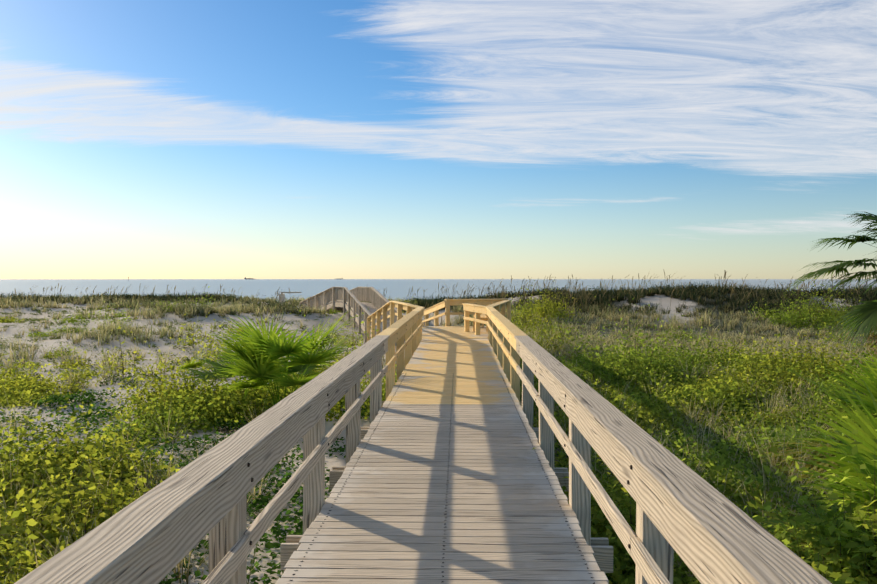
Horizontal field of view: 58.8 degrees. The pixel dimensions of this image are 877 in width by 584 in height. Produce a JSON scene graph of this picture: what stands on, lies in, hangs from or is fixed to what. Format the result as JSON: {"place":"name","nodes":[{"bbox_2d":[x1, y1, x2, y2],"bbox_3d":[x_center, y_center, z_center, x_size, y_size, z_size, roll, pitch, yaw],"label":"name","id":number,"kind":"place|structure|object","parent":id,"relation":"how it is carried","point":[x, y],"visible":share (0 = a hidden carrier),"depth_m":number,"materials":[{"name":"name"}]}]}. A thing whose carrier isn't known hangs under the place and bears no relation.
{"place":"outdoors","nodes":[
{"label":"outdoors","id":0,"kind":"place"},
{"bbox_2d":[0,294,876,583],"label":"terrain","id":1,"kind":"structure","parent":0,"point":[332,460],"depth_m":28.41,"materials":[{"name":"beige sand"}]},
{"bbox_2d":[279,292,301,303],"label":"beach sign post","id":2,"kind":"object","parent":1,"relation":"on","point":[281,295],"visible":0.62,"depth_m":53.22,"materials":[{"name":"grey wood"}]},
{"bbox_2d":[14,287,831,583],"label":"boardwalk","id":3,"kind":"structure","parent":1,"relation":"on","point":[384,522],"depth_m":5.13,"materials":[{"name":"brown wood"}]},
{"bbox_2d":[247,303,631,583],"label":"deck nails","id":4,"kind":"object","parent":3,"relation":"on","point":[252,480],"visible":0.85,"depth_m":5.80,"materials":[{"name":"grey metal"}]},
{"bbox_2d":[0,276,876,583],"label":"shrub","id":5,"kind":"object","parent":1,"relation":"on","point":[100,456],"depth_m":13.35,"materials":[{"name":"green plant"}]},
{"bbox_2d":[0,280,876,583],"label":"grass tufts","id":6,"kind":"object","parent":1,"relation":"on","point":[710,292],"visible":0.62,"depth_m":32.82,"materials":[{"name":"green plant"}]},
{"bbox_2d":[15,270,870,333],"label":"sea oat stalks","id":7,"kind":"object","parent":1,"relation":"on","point":[524,292],"visible":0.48,"depth_m":42.83,"materials":[{"name":"brown plant"}]},
{"bbox_2d":[175,311,876,567],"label":"palmetto fronds","id":8,"kind":"object","parent":1,"relation":"on","point":[258,354],"visible":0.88,"depth_m":11.60,"materials":[{"name":"green plant"}]},
{"bbox_2d":[790,212,876,363],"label":"cabbage palm","id":9,"kind":"object","parent":1,"relation":"on","point":[866,312],"visible":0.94,"depth_m":16.61,"materials":[{"name":"green plant"}]},
{"bbox_2d":[0,279,876,300],"bbox_3d":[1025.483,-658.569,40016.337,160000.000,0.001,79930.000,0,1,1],"label":"sea","id":10,"kind":"structure","parent":0,"point":[394,288],"depth_m":450.01,"materials":[{"name":"liquid"}]},
{"bbox_2d":[0,0,876,278],"label":"sky","id":11,"kind":"structure","parent":0,"point":[140,139],"materials":[{"name":"blue"}]}
]}

